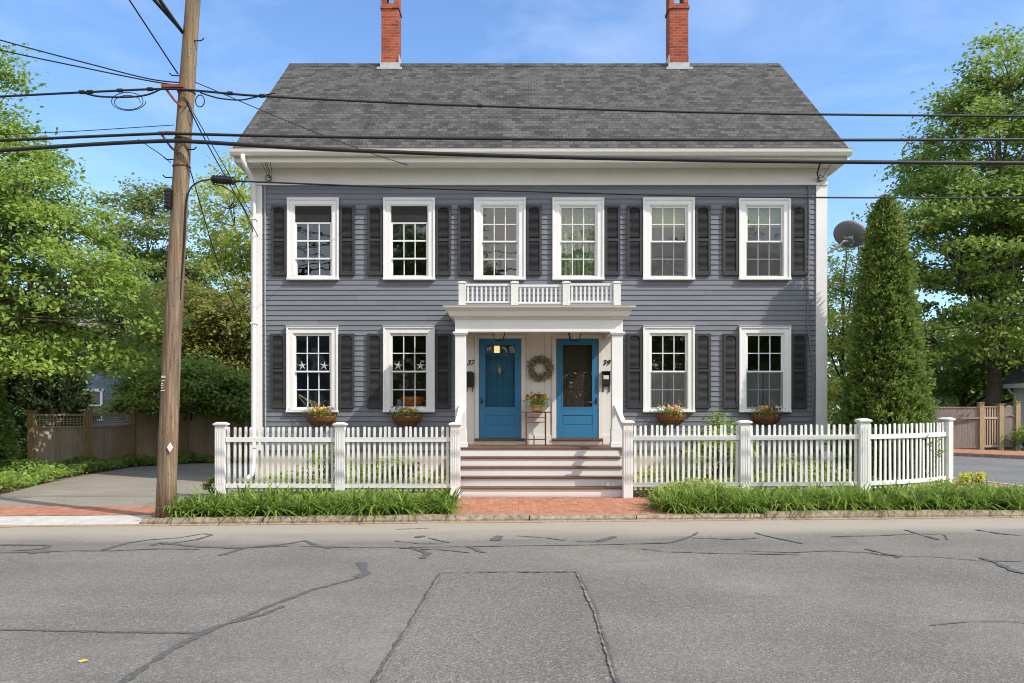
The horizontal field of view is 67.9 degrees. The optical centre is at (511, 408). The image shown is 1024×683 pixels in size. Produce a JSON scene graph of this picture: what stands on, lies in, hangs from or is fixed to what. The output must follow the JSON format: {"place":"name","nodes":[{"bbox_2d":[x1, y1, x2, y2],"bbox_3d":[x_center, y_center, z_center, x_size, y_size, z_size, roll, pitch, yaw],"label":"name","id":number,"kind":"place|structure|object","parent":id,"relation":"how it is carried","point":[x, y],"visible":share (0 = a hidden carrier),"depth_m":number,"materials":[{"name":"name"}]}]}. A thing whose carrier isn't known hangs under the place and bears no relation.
{"place":"outdoors","nodes":[
{"label":"outdoors","id":0,"kind":"place"},
{"bbox_2d":[0,506,154,515],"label":"brick pavement","id":1,"kind":"structure","parent":0,"point":[62,510],"depth_m":11.92,"materials":[{"name":"brick"}]},
{"bbox_2d":[0,463,254,505],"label":"driveway","id":2,"kind":"structure","parent":0,"point":[133,486],"depth_m":15.35,"materials":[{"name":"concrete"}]},
{"bbox_2d":[200,474,214,493],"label":"shrub","id":3,"kind":"object","parent":2,"relation":"on","point":[208,485],"visible":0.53,"depth_m":14.11,"materials":[{"name":"green plant"}]},
{"bbox_2d":[0,460,1010,516],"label":"yard ground","id":4,"kind":"structure","parent":0,"point":[6,490],"depth_m":16.31,"materials":[{"name":"soil"}]},
{"bbox_2d":[0,374,27,471],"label":"arborvitae","id":5,"kind":"object","parent":4,"relation":"on","point":[8,453],"visible":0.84,"depth_m":18.48,"materials":[{"name":"green plant"}]},
{"bbox_2d":[0,282,28,432],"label":"arborvitae","id":6,"kind":"object","parent":4,"relation":"on","point":[8,386],"visible":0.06,"depth_m":24.64,"materials":[{"name":"green plant"}]},
{"bbox_2d":[9,293,100,460],"bbox_3d":[-14.932,-1.153,24.676,3.091,5.868,2.865,0,0,31],"label":"arborvitae","id":7,"kind":"object","parent":4,"relation":"on","point":[44,396],"visible":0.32,"depth_m":24.10,"materials":[{"name":"green plant"}]},
{"bbox_2d":[0,33,216,386],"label":"leafy tree","id":8,"kind":"object","parent":4,"relation":"on","point":[23,209],"visible":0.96,"depth_m":17.35,"materials":[{"name":"green plant"}]},
{"bbox_2d":[0,449,249,491],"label":"ground cover","id":9,"kind":"object","parent":4,"relation":"on","point":[40,470],"visible":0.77,"depth_m":18.61,"materials":[{"name":"green plant"}]},
{"bbox_2d":[26,410,250,465],"bbox_3d":[-9.114,0.820,22.872,9.095,1.760,2.866,0,0,-28],"label":"wooden fence","id":10,"kind":"object","parent":4,"relation":"on","point":[138,434],"visible":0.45,"depth_m":21.82,"materials":[{"name":"beige wood"}]},
{"bbox_2d":[56,172,241,412],"bbox_3d":[-14.002,-3.738,30.188,7.219,10.752,6.297,0,0,0],"label":"leafy tree","id":11,"kind":"object","parent":4,"relation":"on","point":[140,203],"visible":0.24,"depth_m":29.63,"materials":[{"name":"green plant"}]},
{"bbox_2d":[67,300,250,427],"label":"house","id":12,"kind":"structure","parent":4,"relation":"on","point":[99,400],"depth_m":37.17,"materials":[{"name":"blue wood"}]},
{"bbox_2d":[83,389,103,420],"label":"window","id":13,"kind":"structure","parent":12,"relation":"in","point":[99,398],"depth_m":37.12,"materials":[{"name":"white paint"}]},
{"bbox_2d":[78,349,250,429],"bbox_3d":[-9.811,-0.102,23.470,6.317,3.434,3.620,0,0,0],"label":"viburnum bush","id":14,"kind":"object","parent":4,"relation":"on","point":[226,402],"visible":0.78,"depth_m":22.90,"materials":[{"name":"green plant"}]},
{"bbox_2d":[107,270,250,398],"bbox_3d":[-10.033,-1.636,27.077,8.747,6.536,5.177,0,0,0],"label":"leafy tree","id":15,"kind":"object","parent":4,"relation":"on","point":[207,314],"visible":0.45,"depth_m":26.29,"materials":[{"name":"green plant"}]},
{"bbox_2d":[155,0,209,517],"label":"utility pole","id":16,"kind":"object","parent":4,"relation":"on","point":[176,197],"visible":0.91,"depth_m":11.12,"materials":[{"name":"brown wood"}]},
{"bbox_2d":[0,49,169,83],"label":"overhead wire","id":17,"kind":"object","parent":16,"relation":"attached to","point":[84,67],"visible":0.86,"depth_m":11.18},
{"bbox_2d":[0,125,172,134],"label":"overhead wire","id":18,"kind":"object","parent":16,"relation":"attached to","point":[86,130],"visible":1,"depth_m":11.19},
{"bbox_2d":[0,39,178,82],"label":"overhead wire","id":19,"kind":"object","parent":16,"relation":"attached to","point":[89,63],"visible":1,"depth_m":11.18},
{"bbox_2d":[129,0,177,73],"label":"overhead wire","id":20,"kind":"object","parent":16,"relation":"attached to","point":[152,35],"visible":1,"depth_m":10.55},
{"bbox_2d":[152,0,177,28],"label":"overhead wire","id":21,"kind":"object","parent":16,"relation":"attached to","point":[157,3],"visible":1,"depth_m":10.86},
{"bbox_2d":[158,0,183,33],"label":"overhead wire","id":22,"kind":"object","parent":16,"relation":"attached to","point":[170,15],"visible":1,"depth_m":10.94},
{"bbox_2d":[190,169,250,333],"bbox_3d":[-7.056,-2.433,20.643,0.350,2.484,19.445,0,0,-13],"label":"overhead wire","id":23,"kind":"object","parent":16,"relation":"attached to","point":[212,246],"visible":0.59,"depth_m":14.39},
{"bbox_2d":[184,97,257,235],"bbox_3d":[-6.537,-3.252,20.400,0.574,2.523,20.146,0,0,-13],"label":"overhead wire","id":24,"kind":"object","parent":16,"relation":"attached to","point":[186,101],"visible":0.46,"depth_m":11.99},
{"bbox_2d":[193,113,251,214],"bbox_3d":[-6.446,-3.238,21.686,0.077,2.490,21.262,0,0,-9],"label":"overhead wire","id":25,"kind":"object","parent":16,"relation":"attached to","point":[221,161],"visible":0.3,"depth_m":13.22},
{"bbox_2d":[195,82,408,165],"bbox_3d":[0.495,-6.361,23.537,0.799,3.094,26.814,0,0,21],"label":"overhead wire","id":26,"kind":"object","parent":16,"relation":"attached to","point":[295,124],"visible":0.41,"depth_m":12.76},
{"bbox_2d":[0,139,1023,164],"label":"overhead wire","id":27,"kind":"object","parent":16,"relation":"attached to","point":[496,155],"visible":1,"depth_m":10.99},
{"bbox_2d":[0,132,1023,141],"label":"overhead wire","id":28,"kind":"object","parent":16,"relation":"attached to","point":[522,139],"visible":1,"depth_m":11.05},
{"bbox_2d":[0,87,1023,116],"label":"overhead wire","id":29,"kind":"object","parent":16,"relation":"attached to","point":[119,90],"visible":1,"depth_m":11.05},
{"bbox_2d":[84,89,159,97],"bbox_3d":[-5.679,-4.597,11.070,1.116,0.138,0.024,0,0,0],"label":"overhead wire","id":30,"kind":"object","parent":29,"relation":"hanging from","point":[122,96],"visible":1,"depth_m":11.06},
{"bbox_2d":[111,92,145,110],"bbox_3d":[-5.583,-4.479,11.070,0.515,0.275,0.011,0,0,0],"label":"cable coil","id":31,"kind":"object","parent":29,"relation":"hanging from","point":[128,109],"visible":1,"depth_m":11.07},
{"bbox_2d":[200,92,274,100],"bbox_3d":[-3.999,-4.555,11.070,1.098,0.131,0.019,0,0,0],"label":"overhead wire","id":32,"kind":"object","parent":29,"relation":"hanging from","point":[235,99],"visible":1,"depth_m":11.06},
{"bbox_2d":[235,180,1023,198],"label":"overhead wire","id":33,"kind":"object","parent":16,"relation":"attached to","point":[619,193],"visible":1,"depth_m":11.06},
{"bbox_2d":[210,175,235,184],"bbox_3d":[-4.210,-3.335,11.070,0.355,0.152,0.128,0,0,0],"label":"splice case","id":34,"kind":"object","parent":33,"relation":"hanging from","point":[220,179],"visible":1,"depth_m":11.02,"materials":[{"name":"black plastic"}]},
{"bbox_2d":[212,184,252,231],"bbox_3d":[-4.068,-2.930,11.070,0.606,0.709,0.014,0,0,0],"label":"overhead wire","id":35,"kind":"object","parent":34,"relation":"hanging from","point":[239,201],"visible":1,"depth_m":11.06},
{"bbox_2d":[146,139,250,425],"bbox_3d":[-10.805,-4.736,32.556,10.384,12.697,6.236,0,0,0],"label":"leafy tree","id":36,"kind":"object","parent":4,"relation":"on","point":[226,240],"visible":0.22,"depth_m":32.01,"materials":[{"name":"green plant"}]},
{"bbox_2d":[146,480,477,523],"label":"daylily grass","id":37,"kind":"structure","parent":4,"relation":"on","point":[266,503],"depth_m":11.42,"materials":[{"name":"green plant"}]},
{"bbox_2d":[296,442,361,489],"bbox_3d":[-3.520,1.116,14.728,1.192,1.029,1.099,0,0,38],"label":"shrub","id":38,"kind":"object","parent":4,"relation":"on","point":[324,464],"visible":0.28,"depth_m":14.77,"materials":[{"name":"green plant"}]},
{"bbox_2d":[212,422,461,497],"bbox_3d":[-3.132,0.943,13.710,4.455,1.415,0.230,0,0,0],"label":"picket fence","id":39,"kind":"object","parent":4,"relation":"on","point":[224,439],"visible":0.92,"depth_m":13.70,"materials":[{"name":"white paint"}]},
{"bbox_2d":[355,449,424,488],"bbox_3d":[-2.429,1.216,15.165,1.520,0.833,0.878,0,0,-12],"label":"shrub","id":40,"kind":"object","parent":4,"relation":"on","point":[397,466],"visible":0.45,"depth_m":15.08,"materials":[{"name":"green plant"}]},
{"bbox_2d":[229,0,852,496],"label":"house","id":41,"kind":"structure","parent":4,"relation":"on","point":[697,308],"depth_m":16.15,"materials":[{"name":"grey"}]},
{"bbox_2d":[286,197,338,279],"bbox_3d":[-4.220,-3.610,16.160,1.109,1.750,0.190,0,0,0],"label":"window","id":42,"kind":"structure","parent":41,"relation":"in","point":[300,210],"depth_m":16.11,"materials":[{"name":"white paint"}]},
{"bbox_2d":[286,326,338,411],"bbox_3d":[-4.235,-0.847,16.160,1.109,1.835,0.190,0,0,0],"label":"window","id":43,"kind":"structure","parent":41,"relation":"in","point":[291,331],"depth_m":16.11,"materials":[{"name":"white paint"}]},
{"bbox_2d":[298,395,338,424],"bbox_3d":[-4.072,0.020,15.980,0.894,0.656,0.438,0,0,0],"label":"flower basket","id":44,"kind":"object","parent":41,"relation":"attached to","point":[320,419],"visible":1,"depth_m":15.96,"materials":[{"name":"wicker"}]},
{"bbox_2d":[389,403,422,424],"bbox_3d":[-2.237,0.113,15.984,0.729,0.470,0.440,0,0,0],"label":"flower basket","id":45,"kind":"object","parent":41,"relation":"attached to","point":[406,417],"visible":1,"depth_m":15.97,"materials":[{"name":"wicker"}]},
{"bbox_2d":[383,197,434,279],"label":"window","id":46,"kind":"structure","parent":41,"relation":"in","point":[396,210],"depth_m":16.11,"materials":[{"name":"white paint"}]},
{"bbox_2d":[383,326,434,411],"bbox_3d":[-2.185,-0.847,16.160,1.109,1.835,0.190,0,0,0],"label":"window","id":47,"kind":"structure","parent":41,"relation":"in","point":[388,331],"depth_m":16.11,"materials":[{"name":"white paint"}]},
{"bbox_2d":[393,399,425,406],"bbox_3d":[-2.185,-0.095,16.605,0.831,0.240,0.630,0,0,0],"label":"window seat","id":48,"kind":"object","parent":41,"relation":"in","point":[399,402],"depth_m":16.79,"materials":[{"name":"white paint"}]},
{"bbox_2d":[400,397,425,405],"bbox_3d":[-2.160,-0.163,16.570,0.570,0.205,0.456,0,0,0],"label":"bowl","id":49,"kind":"object","parent":48,"relation":"on","point":[411,400],"visible":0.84,"depth_m":16.41,"materials":[{"name":"orange ceramic"}]},
{"bbox_2d":[466,371,473,391],"bbox_3d":[-0.895,-0.577,16.096,0.184,0.437,0.109,0,0,0],"label":"mailbox","id":50,"kind":"object","parent":41,"relation":"attached to","point":[469,378],"visible":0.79,"depth_m":16.05,"materials":[{"name":"black metal"}]},
{"bbox_2d":[482,444,516,445],"bbox_3d":[-0.260,0.746,15.875,0.720,0.017,0.410,0,0,0],"label":"door mat","id":51,"kind":"object","parent":41,"relation":"on","point":[499,444],"depth_m":15.72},
{"bbox_2d":[473,197,525,279],"bbox_3d":[-0.260,-3.610,16.160,1.109,1.750,0.190,0,0,0],"label":"window","id":52,"kind":"structure","parent":41,"relation":"in","point":[519,203],"depth_m":16.11,"materials":[{"name":"white paint"}]},
{"bbox_2d":[479,339,520,437],"bbox_3d":[-0.247,-0.437,16.127,0.905,2.105,0.102,0,0,0],"label":"storm door","id":53,"kind":"structure","parent":41,"relation":"in","point":[494,422],"depth_m":16.14,"materials":[{"name":"blue paint"}]},
{"bbox_2d":[485,345,514,406],"bbox_3d":[-0.253,-0.437,16.244,0.895,2.105,0.082,0,0,0],"label":"door","id":54,"kind":"structure","parent":41,"relation":"in","point":[499,367],"depth_m":16.25,"materials":[{"name":"teal paint"}]},
{"bbox_2d":[521,412,550,444],"bbox_3d":[0.500,0.405,15.875,0.600,0.700,0.330,0,0,0],"label":"plant table","id":55,"kind":"object","parent":41,"relation":"on","point":[535,422],"visible":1,"depth_m":15.74,"materials":[{"name":"metal"}]},
{"bbox_2d":[523,391,550,411],"bbox_3d":[0.516,-0.162,15.866,0.584,0.431,0.422,0,0,0],"label":"flower pot","id":56,"kind":"object","parent":55,"relation":"on","point":[538,401],"visible":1,"depth_m":15.79,"materials":[{"name":"yellow ceramic"}]},
{"bbox_2d":[526,354,554,381],"bbox_3d":[0.611,-0.873,16.089,0.630,0.612,0.181,0,0,0],"label":"wreath","id":57,"kind":"object","parent":41,"relation":"attached to","point":[533,362],"visible":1,"depth_m":16.07,"materials":[{"name":"green plant"}]},
{"bbox_2d":[556,339,597,437],"bbox_3d":[1.385,-0.437,16.127,0.900,2.105,0.102,0,0,0],"label":"storm door","id":58,"kind":"structure","parent":41,"relation":"in","point":[571,422],"depth_m":16.14,"materials":[{"name":"blue paint"}]},
{"bbox_2d":[563,345,591,406],"bbox_3d":[1.390,-0.437,16.261,0.890,2.105,0.058,0,0,0],"label":"door","id":59,"kind":"structure","parent":41,"relation":"in","point":[577,359],"depth_m":16.25,"materials":[{"name":"glass"}]},
{"bbox_2d":[552,197,604,279],"bbox_3d":[1.405,-3.610,16.215,1.109,1.750,0.300,0,0,0],"label":"window","id":60,"kind":"structure","parent":41,"relation":"in","point":[577,234],"depth_m":16.19,"materials":[{"name":"white paint"}]},
{"bbox_2d":[602,371,610,391],"bbox_3d":[1.995,-0.580,16.096,0.180,0.440,0.111,0,0,0],"label":"mailbox","id":61,"kind":"object","parent":41,"relation":"attached to","point":[606,382],"visible":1,"depth_m":16.05,"materials":[{"name":"black metal"}]},
{"bbox_2d":[642,197,694,279],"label":"window","id":62,"kind":"structure","parent":41,"relation":"in","point":[658,212],"depth_m":16.11,"materials":[{"name":"white paint"}]},
{"bbox_2d":[642,326,694,411],"bbox_3d":[3.325,-0.847,16.210,1.109,1.835,0.291,0,0,0],"label":"window","id":63,"kind":"structure","parent":41,"relation":"in","point":[682,383],"depth_m":16.13,"materials":[{"name":"white paint"}]},
{"bbox_2d":[650,399,690,424],"bbox_3d":[3.351,0.059,16.011,0.884,0.537,0.376,0,0,0],"label":"flower basket","id":64,"kind":"object","parent":41,"relation":"attached to","point":[676,417],"visible":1,"depth_m":15.97,"materials":[{"name":"wicker"}]},
{"bbox_2d":[738,198,791,279],"bbox_3d":[5.360,-3.610,16.178,1.109,1.750,0.227,0,0,0],"label":"window","id":65,"kind":"structure","parent":41,"relation":"in","point":[758,213],"depth_m":16.11,"materials":[{"name":"white paint"}]},
{"bbox_2d":[738,326,791,411],"bbox_3d":[5.365,-0.847,16.210,1.109,1.835,0.291,0,0,0],"label":"window","id":66,"kind":"structure","parent":41,"relation":"in","point":[777,384],"depth_m":16.13,"materials":[{"name":"white paint"}]},
{"bbox_2d":[750,400,785,424],"bbox_3d":[5.405,0.060,16.005,0.769,0.535,0.397,0,0,0],"label":"flower basket","id":67,"kind":"object","parent":41,"relation":"attached to","point":[766,416],"visible":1,"depth_m":15.96,"materials":[{"name":"wicker"}]},
{"bbox_2d":[827,220,865,253],"bbox_3d":[7.135,-3.607,16.327,0.940,0.813,0.446,0,0,0],"label":"satellite dish","id":68,"kind":"object","parent":41,"relation":"attached to","point":[848,233],"visible":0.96,"depth_m":16.22,"materials":[{"name":"metal"}]},
{"bbox_2d":[230,465,944,495],"bbox_3d":[1.507,1.379,15.239,13.475,0.530,2.946,0,0,0],"label":"ground cover","id":69,"kind":"object","parent":4,"relation":"on","point":[296,492],"visible":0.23,"depth_m":14.67,"materials":[{"name":"green plant"}]},
{"bbox_2d":[225,478,1017,499],"bbox_3d":[2.121,1.412,13.419,14.300,0.444,1.407,0,0,-4],"label":"ground cover","id":70,"kind":"object","parent":4,"relation":"on","point":[705,483],"visible":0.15,"depth_m":13.37,"materials":[{"name":"green plant"}]},
{"bbox_2d":[679,428,755,480],"bbox_3d":[4.087,0.975,15.008,1.584,1.314,1.269,0,0,0],"label":"shrub","id":71,"kind":"object","parent":4,"relation":"on","point":[712,458],"visible":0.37,"depth_m":14.94,"materials":[{"name":"green plant"}]},
{"bbox_2d":[685,409,761,476],"bbox_3d":[4.286,0.812,15.576,1.816,1.634,1.230,0,0,0],"label":"shrub","id":72,"kind":"object","parent":4,"relation":"on","point":[718,423],"visible":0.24,"depth_m":15.60,"materials":[{"name":"green plant"}]},
{"bbox_2d":[620,417,955,497],"bbox_3d":[5.304,0.905,13.883,6.674,1.490,0.928,0,0,-9],"label":"picket fence","id":73,"kind":"object","parent":4,"relation":"on","point":[744,437],"visible":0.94,"depth_m":13.70,"materials":[{"name":"white paint"}]},
{"bbox_2d":[764,449,837,487],"bbox_3d":[5.700,1.204,15.073,1.448,0.858,1.180,0,0,0],"label":"shrub","id":74,"kind":"object","parent":4,"relation":"on","point":[798,464],"visible":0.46,"depth_m":14.95,"materials":[{"name":"green plant"}]},
{"bbox_2d":[636,476,1023,519],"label":"daylily grass","id":75,"kind":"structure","parent":4,"relation":"on","point":[685,500],"depth_m":11.96,"materials":[{"name":"green plant"}]},
{"bbox_2d":[824,192,946,490],"bbox_3d":[7.450,-1.315,15.169,2.166,6.041,2.100,0,0,0],"label":"arborvitae","id":76,"kind":"object","parent":4,"relation":"on","point":[887,382],"visible":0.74,"depth_m":14.79,"materials":[{"name":"green plant"}]},
{"bbox_2d":[827,317,1023,428],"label":"distant woods","id":77,"kind":"object","parent":4,"relation":"on","point":[831,421],"visible":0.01,"depth_m":58.95,"materials":[{"name":"green plant"}]},
{"bbox_2d":[957,471,985,486],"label":"shrub","id":78,"kind":"object","parent":4,"relation":"on","point":[980,475],"visible":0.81,"depth_m":14.61,"materials":[{"name":"yellow plant"}]},
{"bbox_2d":[0,517,1023,682],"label":"road","id":79,"kind":"structure","parent":0,"point":[718,611],"depth_m":6.80,"materials":[{"name":"asphalt"}]},
{"bbox_2d":[0,544,51,550],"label":"road crack seal","id":80,"kind":"object","parent":79,"relation":"on","point":[45,546],"visible":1,"depth_m":9.27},
{"bbox_2d":[1,548,186,552],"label":"road crack seal","id":81,"kind":"object","parent":79,"relation":"on","point":[98,550],"visible":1,"depth_m":8.94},
{"bbox_2d":[0,629,196,633],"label":"road crack seal","id":82,"kind":"object","parent":79,"relation":"on","point":[189,632],"visible":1,"depth_m":5.69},
{"bbox_2d":[99,533,212,550],"bbox_3d":[-4.442,1.665,9.547,1.430,0.001,0.510,0,0,-42],"label":"road crack seal","id":83,"kind":"object","parent":79,"relation":"on","point":[160,544],"visible":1,"depth_m":9.62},
{"bbox_2d":[118,605,284,682],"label":"road crack seal","id":84,"kind":"object","parent":79,"relation":"on","point":[133,674],"visible":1,"depth_m":5.26,"materials":[{"name":"asphalt"}]},
{"bbox_2d":[150,540,329,548],"bbox_3d":[-3.301,1.665,9.349,2.260,0.001,0.593,0,0,0],"label":"road crack seal","id":85,"kind":"object","parent":79,"relation":"on","point":[315,544],"visible":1,"depth_m":9.34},
{"bbox_2d":[200,577,362,631],"bbox_3d":[-1.820,1.665,6.938,0.380,0.001,2.718,0,0,15],"label":"road crack seal","id":86,"kind":"object","parent":79,"relation":"on","point":[250,613],"visible":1,"depth_m":6.41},
{"bbox_2d":[353,562,371,577],"bbox_3d":[-1.548,1.665,7.903,0.185,0.001,0.800,0,0,-9],"label":"road crack seal","id":87,"kind":"object","parent":79,"relation":"on","point":[363,568],"visible":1,"depth_m":7.84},
{"bbox_2d":[400,547,431,558],"bbox_3d":[-1.083,1.664,8.843,0.241,0.001,0.766,0,0,-27],"label":"road crack seal","id":88,"kind":"object","parent":79,"relation":"on","point":[426,554],"visible":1,"depth_m":8.81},
{"bbox_2d":[313,543,639,547],"bbox_3d":[-0.493,1.664,9.247,4.162,0.001,0.163,0,0,-3],"label":"road crack seal","id":89,"kind":"object","parent":79,"relation":"on","point":[458,546],"visible":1,"depth_m":9.20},
{"bbox_2d":[370,572,620,682],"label":"road patch","id":90,"kind":"object","parent":79,"relation":"on","point":[533,627],"visible":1,"depth_m":5.59,"materials":[{"name":"asphalt"}]},
{"bbox_2d":[371,573,439,682],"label":"patch joint","id":91,"kind":"object","parent":90,"relation":"on","point":[384,662],"visible":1,"depth_m":5.35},
{"bbox_2d":[377,572,441,679],"bbox_3d":[-0.769,1.654,6.162,0.027,0.001,3.062,0,0,2],"label":"patch grit","id":92,"kind":"object","parent":90,"relation":"on","point":[413,618],"visible":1,"depth_m":5.86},
{"bbox_2d":[442,571,577,572],"bbox_3d":[-0.028,1.657,7.740,1.406,0.001,0.063,0,0,-1],"label":"patch joint","id":93,"kind":"object","parent":90,"relation":"on","point":[519,571],"visible":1,"depth_m":7.75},
{"bbox_2d":[576,571,614,679],"bbox_3d":[0.659,1.654,6.185,0.053,0.001,3.107,0,0,1],"label":"patch grit","id":94,"kind":"object","parent":90,"relation":"on","point":[599,630],"visible":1,"depth_m":5.89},
{"bbox_2d":[578,571,620,682],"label":"patch joint","id":95,"kind":"object","parent":90,"relation":"on","point":[610,656],"visible":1,"depth_m":5.50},
{"bbox_2d":[0,516,1023,526],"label":"gutter sand","id":96,"kind":"structure","parent":79,"relation":"on","point":[507,521],"depth_m":11.21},
{"bbox_2d":[979,557,1023,573],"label":"road crack seal","id":97,"kind":"object","parent":79,"relation":"on","point":[1006,566],"visible":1,"depth_m":8.02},
{"bbox_2d":[0,0,1023,409],"label":"sky","id":98,"kind":"structure","parent":0,"point":[846,56],"materials":[{"name":"blue"}]},
{"bbox_2d":[409,497,681,514],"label":"brick pavement","id":99,"kind":"structure","parent":0,"point":[554,505],"depth_m":12.47,"materials":[{"name":"brick"}]},
{"bbox_2d":[824,449,1023,484],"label":"side street","id":100,"kind":"structure","parent":0,"point":[1006,470],"depth_m":20.89,"materials":[{"name":"asphalt"}]},
{"bbox_2d":[935,452,1023,458],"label":"side street curb","id":101,"kind":"structure","parent":100,"relation":"on","point":[989,455],"depth_m":25.15,"materials":[{"name":"stone"}]},
{"bbox_2d":[830,443,1023,454],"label":"side pavement","id":102,"kind":"structure","parent":0,"point":[989,451],"depth_m":26.82,"materials":[{"name":"brick"}]},
{"bbox_2d":[830,429,1023,450],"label":"yard ground","id":103,"kind":"structure","parent":0,"point":[1005,448],"depth_m":31.17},
{"bbox_2d":[827,240,926,423],"bbox_3d":[14.757,-3.259,34.023,6.687,9.744,5.791,0,0,0],"label":"wispy tree","id":104,"kind":"object","parent":103,"relation":"on","point":[834,391],"visible":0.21,"depth_m":33.51,"materials":[{"name":"green plant"}]},
{"bbox_2d":[851,22,1023,447],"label":"maple tree","id":105,"kind":"object","parent":103,"relation":"on","point":[994,241],"visible":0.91,"depth_m":29.99,"materials":[{"name":"green plant"}]},
{"bbox_2d":[913,401,1021,450],"bbox_3d":[16.926,0.700,28.992,4.875,2.000,0.395,0,0,3],"label":"wooden fence","id":106,"kind":"object","parent":103,"relation":"on","point":[969,427],"visible":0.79,"depth_m":28.95,"materials":[{"name":"brown wood"}]},
{"bbox_2d":[922,311,1023,406],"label":"dark tree","id":107,"kind":"object","parent":103,"relation":"on","point":[972,378],"visible":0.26,"depth_m":34.73,"materials":[{"name":"green plant"}]},
{"bbox_2d":[1002,364,1023,448],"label":"house","id":108,"kind":"structure","parent":103,"relation":"on","point":[1014,380],"depth_m":31.00,"materials":[{"name":"white paint"}]},
{"bbox_2d":[1005,424,1023,446],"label":"shrub","id":109,"kind":"object","parent":103,"relation":"on","point":[1018,436],"visible":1,"depth_m":28.49,"materials":[{"name":"green plant"}]},
{"bbox_2d":[925,261,1023,291],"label":"overhead wire","id":110,"kind":"object","parent":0,"point":[977,276],"visible":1,"depth_m":21.62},
{"bbox_2d":[925,314,1023,330],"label":"overhead wire","id":111,"kind":"object","parent":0,"point":[976,324],"visible":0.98,"depth_m":21.88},
{"label":"ground","id":112,"kind":"structure","parent":0,"visible":0},
{"bbox_2d":[0,515,154,524],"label":"apron curb","id":113,"kind":"structure","parent":112,"relation":"on","point":[68,520],"depth_m":11.12,"materials":[{"name":"concrete"}]},
{"bbox_2d":[141,509,1023,523],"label":"street curb","id":114,"kind":"structure","parent":112,"relation":"on","point":[525,516],"depth_m":11.34,"materials":[{"name":"stone"}]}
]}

